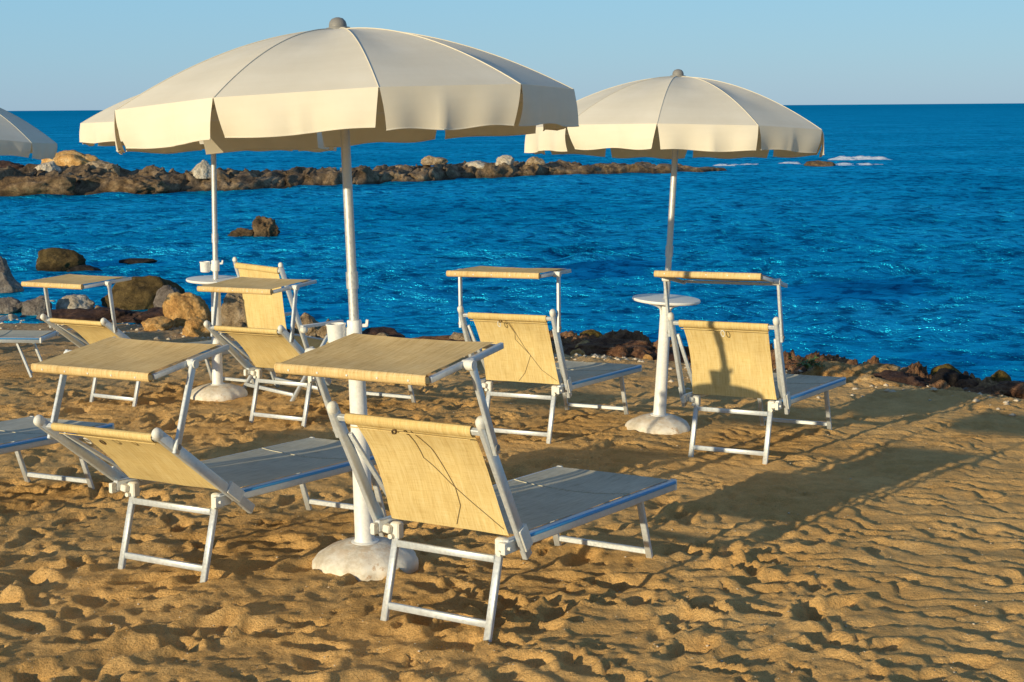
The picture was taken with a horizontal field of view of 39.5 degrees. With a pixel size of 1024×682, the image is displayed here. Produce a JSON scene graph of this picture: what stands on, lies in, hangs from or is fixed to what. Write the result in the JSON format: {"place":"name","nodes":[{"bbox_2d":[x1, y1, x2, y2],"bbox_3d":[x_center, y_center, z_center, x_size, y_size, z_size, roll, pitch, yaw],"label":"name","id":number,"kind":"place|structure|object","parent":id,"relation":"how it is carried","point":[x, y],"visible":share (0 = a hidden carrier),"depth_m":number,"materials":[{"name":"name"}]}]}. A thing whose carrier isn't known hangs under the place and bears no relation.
{"place":"outdoors","nodes":[
{"label":"outdoors","id":0,"kind":"place"},
{"bbox_2d":[0,323,1023,681],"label":"sand","id":1,"kind":"structure","parent":0,"point":[730,567],"depth_m":6.31,"materials":[{"name":"beige sand"}]},
{"bbox_2d":[0,315,7,321],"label":"stone","id":2,"kind":"object","parent":1,"relation":"on","point":[2,317],"visible":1,"depth_m":14.24,"materials":[{"name":"stone"}]},
{"bbox_2d":[0,297,21,313],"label":"shore rock","id":3,"kind":"object","parent":1,"relation":"on","point":[9,305],"visible":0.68,"depth_m":17.83,"materials":[{"name":"grey stone"}]},
{"bbox_2d":[8,314,18,318],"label":"shore stone","id":4,"kind":"object","parent":1,"relation":"on","point":[11,316],"visible":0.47,"depth_m":17.45,"materials":[{"name":"stone"}]},
{"bbox_2d":[0,108,56,159],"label":"beach parasol","id":5,"kind":"object","parent":1,"relation":"on","point":[20,137],"visible":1,"depth_m":13.57,"materials":[{"name":"fabric"}]},
{"bbox_2d":[0,330,58,377],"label":"sun lounger","id":6,"kind":"object","parent":1,"relation":"on","point":[17,337],"visible":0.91,"depth_m":12.40,"materials":[{"name":"metal"}]},
{"bbox_2d":[21,295,51,315],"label":"shore rock","id":7,"kind":"object","parent":1,"relation":"on","point":[36,306],"visible":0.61,"depth_m":17.71,"materials":[{"name":"grey stone"}]},
{"bbox_2d":[0,416,113,489],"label":"sun lounger","id":8,"kind":"object","parent":1,"relation":"on","point":[13,432],"visible":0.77,"depth_m":7.69,"materials":[{"name":"fabric"}]},
{"bbox_2d":[56,294,94,308],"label":"shore rock","id":9,"kind":"object","parent":1,"relation":"on","point":[74,301],"visible":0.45,"depth_m":18.07,"materials":[{"name":"stone"}]},
{"bbox_2d":[39,307,139,322],"bbox_3d":[-5.023,-0.300,17.276,1.347,0.240,0.820,-4,10,-18],"label":"shore rock","id":10,"kind":"object","parent":1,"relation":"on","point":[100,313],"visible":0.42,"depth_m":17.02,"materials":[{"name":"brown stone"}]},
{"bbox_2d":[21,274,254,406],"bbox_3d":[-2.769,-0.046,11.029,0.718,0.989,1.946,4,7,33],"label":"sun lounger","id":11,"kind":"object","parent":1,"relation":"on","point":[90,332],"visible":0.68,"depth_m":10.52,"materials":[{"name":"fabric"}]},
{"bbox_2d":[101,275,184,309],"bbox_3d":[-4.759,-0.587,18.581,1.107,0.580,0.877,-6,11,-31],"label":"shore rock","id":12,"kind":"object","parent":1,"relation":"on","point":[137,293],"visible":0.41,"depth_m":18.25,"materials":[{"name":"brown stone"}]},
{"bbox_2d":[127,307,164,323],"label":"shore rock","id":13,"kind":"object","parent":1,"relation":"on","point":[140,317],"visible":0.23,"depth_m":16.95,"materials":[{"name":"stone"}]},
{"bbox_2d":[141,316,173,330],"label":"shore rock","id":14,"kind":"object","parent":1,"relation":"on","point":[157,323],"visible":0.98,"depth_m":16.14,"materials":[{"name":"beige stone"}]},
{"bbox_2d":[153,285,178,306],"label":"shore rock","id":15,"kind":"object","parent":1,"relation":"on","point":[163,292],"visible":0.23,"depth_m":17.78,"materials":[{"name":"grey stone"}]},
{"bbox_2d":[162,292,210,326],"bbox_3d":[-3.762,-0.356,16.674,0.567,0.460,0.452,-6,11,-33],"label":"shore rock","id":16,"kind":"object","parent":1,"relation":"on","point":[179,309],"visible":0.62,"depth_m":16.54,"materials":[{"name":"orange stone"}]},
{"bbox_2d":[182,316,210,336],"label":"shore rock","id":17,"kind":"object","parent":1,"relation":"on","point":[194,327],"visible":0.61,"depth_m":15.60,"materials":[{"name":"beige stone"}]},
{"bbox_2d":[79,95,336,401],"bbox_3d":[-2.276,-0.768,10.977,1.912,2.520,1.953,0,9,0],"label":"beach parasol","id":18,"kind":"object","parent":1,"relation":"on","point":[98,128],"visible":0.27,"depth_m":10.97,"materials":[{"name":"fabric"}]},
{"bbox_2d":[31,337,386,582],"bbox_3d":[-1.220,0.449,6.403,0.719,1.001,1.785,3,7,30],"label":"sun lounger","id":19,"kind":"object","parent":1,"relation":"on","point":[138,459],"visible":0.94,"depth_m":5.94,"materials":[{"name":"fabric"}]},
{"bbox_2d":[221,293,246,326],"bbox_3d":[-3.159,-0.355,16.639,0.653,0.460,0.510,0,9,0],"label":"shore rock","id":20,"kind":"object","parent":1,"relation":"on","point":[232,310],"visible":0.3,"depth_m":16.49,"materials":[{"name":"beige stone"}]},
{"bbox_2d":[234,322,246,326],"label":"shore stone","id":21,"kind":"object","parent":1,"relation":"on","point":[239,324],"visible":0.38,"depth_m":16.41,"materials":[{"name":"beige stone"}]},
{"bbox_2d":[232,257,342,401],"bbox_3d":[-1.755,-0.115,11.153,0.708,1.094,0.570,9,13,44],"label":"deck chair","id":22,"kind":"object","parent":1,"relation":"on","point":[264,311],"visible":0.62,"depth_m":10.95,"materials":[{"name":"fabric"}]},
{"bbox_2d":[197,277,415,426],"bbox_3d":[-1.354,0.031,10.150,0.719,1.017,1.822,4,7,31],"label":"sun lounger","id":23,"kind":"object","parent":1,"relation":"on","point":[266,350],"visible":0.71,"depth_m":9.66,"materials":[{"name":"fabric"}]},
{"bbox_2d":[294,312,320,335],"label":"shore rock","id":24,"kind":"object","parent":1,"relation":"on","point":[306,318],"visible":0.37,"depth_m":15.89,"materials":[{"name":"beige stone"}]},
{"bbox_2d":[315,319,332,338],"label":"shore rock","id":25,"kind":"object","parent":1,"relation":"on","point":[321,332],"visible":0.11,"depth_m":15.38,"materials":[{"name":"beige stone"}]},
{"bbox_2d":[114,17,578,581],"bbox_3d":[-0.684,-0.161,6.046,1.928,2.373,1.884,0,9,0],"label":"beach parasol","id":26,"kind":"object","parent":1,"relation":"on","point":[338,81],"visible":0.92,"depth_m":5.31,"materials":[{"name":"fabric"}]},
{"bbox_2d":[377,333,387,335],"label":"rubble stone","id":27,"kind":"object","parent":1,"relation":"on","point":[381,334],"visible":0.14,"depth_m":15.57,"materials":[{"name":"beige stone"}]},
{"bbox_2d":[362,327,404,337],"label":"shore rock","id":28,"kind":"object","parent":1,"relation":"on","point":[391,332],"visible":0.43,"depth_m":15.82,"materials":[{"name":"brown stone"}]},
{"bbox_2d":[413,335,472,341],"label":"shore rock","id":29,"kind":"object","parent":1,"relation":"on","point":[445,337],"visible":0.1,"depth_m":15.21,"materials":[{"name":"brown stone"}]},
{"bbox_2d":[449,332,472,340],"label":"rubble stone","id":30,"kind":"object","parent":1,"relation":"on","point":[456,336],"visible":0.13,"depth_m":15.13,"materials":[{"name":"beige stone"}]},
{"bbox_2d":[274,333,676,642],"bbox_3d":[-0.041,0.484,5.580,0.719,1.099,1.903,4,7,32],"label":"sun lounger","id":31,"kind":"object","parent":1,"relation":"on","point":[436,473],"visible":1,"depth_m":5.19,"materials":[{"name":"fabric"}]},
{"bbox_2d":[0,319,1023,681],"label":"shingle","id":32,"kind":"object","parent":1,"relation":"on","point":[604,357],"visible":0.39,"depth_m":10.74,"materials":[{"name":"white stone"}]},
{"bbox_2d":[446,266,641,443],"bbox_3d":[0.268,0.039,9.552,0.719,1.118,1.737,3,7,27],"label":"sun lounger","id":33,"kind":"object","parent":1,"relation":"on","point":[525,354],"visible":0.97,"depth_m":9.08,"materials":[{"name":"fabric"}]},
{"bbox_2d":[551,341,564,349],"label":"rubble stone","id":34,"kind":"object","parent":1,"relation":"on","point":[553,345],"visible":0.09,"depth_m":14.43,"materials":[{"name":"beige stone"}]},
{"bbox_2d":[570,348,584,355],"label":"rubble stone","id":35,"kind":"object","parent":1,"relation":"on","point":[579,351],"visible":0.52,"depth_m":13.91,"materials":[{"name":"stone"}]},
{"bbox_2d":[575,340,589,347],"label":"rubble stone","id":36,"kind":"object","parent":1,"relation":"on","point":[582,342],"visible":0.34,"depth_m":14.36,"materials":[{"name":"grey stone"}]},
{"bbox_2d":[552,337,655,355],"bbox_3d":[0.897,0.095,14.403,1.243,0.220,0.791,0,9,0],"label":"shore rock","id":37,"kind":"object","parent":1,"relation":"on","point":[602,345],"visible":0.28,"depth_m":14.28,"materials":[{"name":"brown stone"}]},
{"bbox_2d":[609,345,629,356],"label":"rubble stone","id":38,"kind":"object","parent":1,"relation":"on","point":[616,351],"visible":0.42,"depth_m":13.99,"materials":[{"name":"brown stone"}]},
{"bbox_2d":[630,349,649,358],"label":"rubble stone","id":39,"kind":"object","parent":1,"relation":"on","point":[638,353],"visible":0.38,"depth_m":13.77,"materials":[{"name":"brown stone"}]},
{"bbox_2d":[643,354,652,359],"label":"rubble stone","id":40,"kind":"object","parent":1,"relation":"on","point":[648,357],"visible":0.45,"depth_m":13.45,"materials":[{"name":"beige stone"}]},
{"bbox_2d":[652,349,669,359],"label":"rubble stone","id":41,"kind":"object","parent":1,"relation":"on","point":[654,355],"visible":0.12,"depth_m":13.91,"materials":[{"name":"brown stone"}]},
{"bbox_2d":[524,69,823,434],"bbox_3d":[1.068,-0.561,9.400,1.971,2.425,1.943,0,9,0],"label":"beach parasol","id":42,"kind":"object","parent":1,"relation":"on","point":[676,115],"visible":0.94,"depth_m":8.69,"materials":[{"name":"fabric"}]},
{"bbox_2d":[669,350,684,362],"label":"rubble stone","id":43,"kind":"object","parent":1,"relation":"on","point":[671,355],"visible":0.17,"depth_m":13.46,"materials":[{"name":"brown stone"}]},
{"bbox_2d":[669,344,689,359],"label":"shore rock","id":44,"kind":"object","parent":1,"relation":"on","point":[686,348],"visible":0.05,"depth_m":13.99,"materials":[{"name":"brown stone"}]},
{"bbox_2d":[654,270,845,464],"bbox_3d":[1.530,0.095,8.855,0.719,1.148,1.796,3,7,29],"label":"sun lounger","id":45,"kind":"object","parent":1,"relation":"on","point":[733,359],"visible":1,"depth_m":8.43,"materials":[{"name":"fabric"}]},
{"bbox_2d":[549,329,1023,398],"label":"rock shelf","id":46,"kind":"object","parent":1,"relation":"on","point":[984,385],"visible":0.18,"depth_m":12.82,"materials":[{"name":"brown stone"}]},
{"bbox_2d":[785,361,801,370],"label":"rubble stone","id":47,"kind":"object","parent":1,"relation":"on","point":[788,365],"visible":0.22,"depth_m":12.80,"materials":[{"name":"brown stone"}]},
{"bbox_2d":[800,360,907,386],"bbox_3d":[2.855,0.349,11.995,1.038,0.340,0.998,2,10,16],"label":"shore rock","id":48,"kind":"object","parent":1,"relation":"on","point":[863,372],"visible":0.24,"depth_m":11.93,"materials":[{"name":"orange stone"}]},
{"bbox_2d":[784,355,824,368],"bbox_3d":[2.457,0.180,11.927,0.345,0.119,0.250,-4,10,-22],"label":"shore plant","id":49,"kind":"object","parent":48,"relation":"on","point":[807,364],"visible":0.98,"depth_m":11.93,"materials":[{"name":"green plant"}]},
{"bbox_2d":[873,370,930,386],"bbox_3d":[3.191,0.391,11.939,0.790,0.300,0.692,2,10,14],"label":"shore rock","id":50,"kind":"object","parent":1,"relation":"on","point":[899,377],"visible":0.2,"depth_m":11.75,"materials":[{"name":"brown stone"}]},
{"bbox_2d":[930,364,961,374],"bbox_3d":[3.981,0.329,12.978,0.376,0.240,0.317,0,9,0],"label":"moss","id":51,"kind":"object","parent":1,"relation":"on","point":[934,370],"visible":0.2,"depth_m":12.94,"materials":[{"name":"green plant"}]},
{"bbox_2d":[929,368,972,386],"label":"shore rock","id":52,"kind":"object","parent":1,"relation":"on","point":[951,378],"visible":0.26,"depth_m":11.81,"materials":[{"name":"brown stone"}]},
{"bbox_2d":[946,387,963,390],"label":"shore rock","id":53,"kind":"object","parent":1,"relation":"on","point":[955,389],"visible":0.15,"depth_m":11.31,"materials":[{"name":"grey stone"}]},
{"bbox_2d":[955,379,977,388],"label":"rubble stone","id":54,"kind":"object","parent":1,"relation":"on","point":[967,383],"visible":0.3,"depth_m":11.69,"materials":[{"name":"brown stone"}]},
{"bbox_2d":[991,381,1023,397],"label":"shore rock","id":55,"kind":"object","parent":1,"relation":"on","point":[1011,388],"visible":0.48,"depth_m":11.43,"materials":[{"name":"brown stone"}]},
{"bbox_2d":[0,103,1023,381],"bbox_3d":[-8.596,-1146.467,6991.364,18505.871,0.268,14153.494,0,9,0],"label":"sea","id":56,"kind":"structure","parent":0,"point":[910,253],"depth_m":28.48,"materials":[{"name":"liquid"}]},
{"bbox_2d":[0,256,23,292],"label":"sea rock","id":57,"kind":"object","parent":56,"relation":"in","point":[9,283],"visible":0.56,"depth_m":19.98,"materials":[{"name":"grey stone"}]},
{"bbox_2d":[36,248,85,271],"bbox_3d":[-7.374,-1.329,23.209,0.848,0.400,0.648,0,9,0],"label":"sea rock","id":58,"kind":"object","parent":56,"relation":"on","point":[56,259],"visible":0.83,"depth_m":23.00,"materials":[{"name":"brown stone"}]},
{"bbox_2d":[66,265,102,271],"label":"sea rock","id":59,"kind":"object","parent":56,"relation":"on","point":[83,267],"visible":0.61,"depth_m":22.41,"materials":[{"name":"brown stone"}]},
{"bbox_2d":[119,258,157,263],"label":"sea rock","id":60,"kind":"object","parent":56,"relation":"on","point":[137,260],"visible":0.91,"depth_m":23.89,"materials":[{"name":"brown stone"}]},
{"bbox_2d":[227,228,253,236],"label":"sea rock","id":61,"kind":"object","parent":56,"relation":"on","point":[241,232],"visible":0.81,"depth_m":28.79,"materials":[{"name":"brown stone"}]},
{"bbox_2d":[252,216,279,236],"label":"sea rock","id":62,"kind":"object","parent":56,"relation":"on","point":[262,226],"visible":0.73,"depth_m":28.64,"materials":[{"name":"brown stone"}]},
{"bbox_2d":[0,159,726,194],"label":"breakwater reef","id":63,"kind":"object","parent":56,"relation":"on","point":[89,181],"visible":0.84,"depth_m":47.02},
{"bbox_2d":[0,160,23,169],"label":"boulder","id":64,"kind":"object","parent":63,"relation":"on","point":[5,164],"visible":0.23,"depth_m":45.52,"materials":[{"name":"brown stone"}]},
{"bbox_2d":[0,175,76,195],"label":"boulder","id":65,"kind":"object","parent":63,"relation":"on","point":[26,185],"visible":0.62,"depth_m":42.42,"materials":[{"name":"stone"}]},
{"bbox_2d":[35,161,60,173],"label":"boulder","id":66,"kind":"object","parent":63,"relation":"on","point":[46,167],"visible":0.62,"depth_m":44.84,"materials":[{"name":"stone"}]},
{"bbox_2d":[41,150,99,166],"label":"boulder","id":67,"kind":"object","parent":63,"relation":"on","point":[69,158],"visible":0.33,"depth_m":46.77,"materials":[{"name":"beige stone"}]},
{"bbox_2d":[84,160,120,174],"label":"boulder","id":68,"kind":"object","parent":63,"relation":"on","point":[108,166],"visible":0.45,"depth_m":45.13,"materials":[{"name":"beige stone"}]},
{"bbox_2d":[100,176,170,193],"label":"boulder","id":69,"kind":"object","parent":63,"relation":"on","point":[145,185],"visible":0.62,"depth_m":43.08,"materials":[{"name":"brown stone"}]},
{"bbox_2d":[191,160,210,178],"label":"boulder","id":70,"kind":"object","parent":63,"relation":"on","point":[201,169],"visible":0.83,"depth_m":44.68,"materials":[{"name":"stone"}]},
{"bbox_2d":[421,156,447,164],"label":"boulder","id":71,"kind":"object","parent":63,"relation":"on","point":[429,160],"visible":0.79,"depth_m":51.23,"materials":[{"name":"beige stone"}]},
{"bbox_2d":[462,161,484,168],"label":"boulder","id":72,"kind":"object","parent":63,"relation":"on","point":[478,164],"visible":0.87,"depth_m":52.02,"materials":[{"name":"stone"}]},
{"bbox_2d":[495,155,513,165],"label":"boulder","id":73,"kind":"object","parent":63,"relation":"on","point":[508,159],"visible":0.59,"depth_m":53.41,"materials":[{"name":"stone"}]},
{"bbox_2d":[525,156,544,164],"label":"boulder","id":74,"kind":"object","parent":63,"relation":"on","point":[534,160],"visible":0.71,"depth_m":53.65,"materials":[{"name":"beige stone"}]},
{"bbox_2d":[579,329,601,337],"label":"sea rock","id":75,"kind":"object","parent":56,"relation":"on","point":[597,334],"visible":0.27,"depth_m":15.46,"materials":[{"name":"brown stone"}]},
{"bbox_2d":[712,163,756,165],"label":"surf","id":76,"kind":"structure","parent":56,"relation":"on","point":[732,164],"depth_m":60.36,"materials":[{"name":"liquid"}]},
{"bbox_2d":[750,162,800,163],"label":"surf","id":77,"kind":"structure","parent":56,"relation":"on","point":[788,162],"depth_m":61.45,"materials":[{"name":"liquid"}]},
{"bbox_2d":[804,160,835,166],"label":"boulder","id":78,"kind":"object","parent":56,"relation":"on","point":[818,163],"visible":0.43,"depth_m":59.35,"materials":[{"name":"brown stone"}]},
{"bbox_2d":[836,162,882,165],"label":"surf","id":79,"kind":"structure","parent":56,"relation":"on","point":[844,163],"depth_m":60.09,"materials":[{"name":"liquid"}]},
{"bbox_2d":[828,155,891,159],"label":"surf","id":80,"kind":"structure","parent":56,"relation":"on","point":[861,157],"depth_m":65.53,"materials":[{"name":"liquid"}]},
{"bbox_2d":[990,370,1011,381],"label":"shore rock","id":81,"kind":"object","parent":56,"relation":"on","point":[999,375],"visible":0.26,"depth_m":12.66,"materials":[{"name":"stone"}]},
{"bbox_2d":[0,0,1023,110],"label":"sky","id":82,"kind":"structure","parent":0,"point":[56,55],"materials":[{"name":"blue"}]}
]}

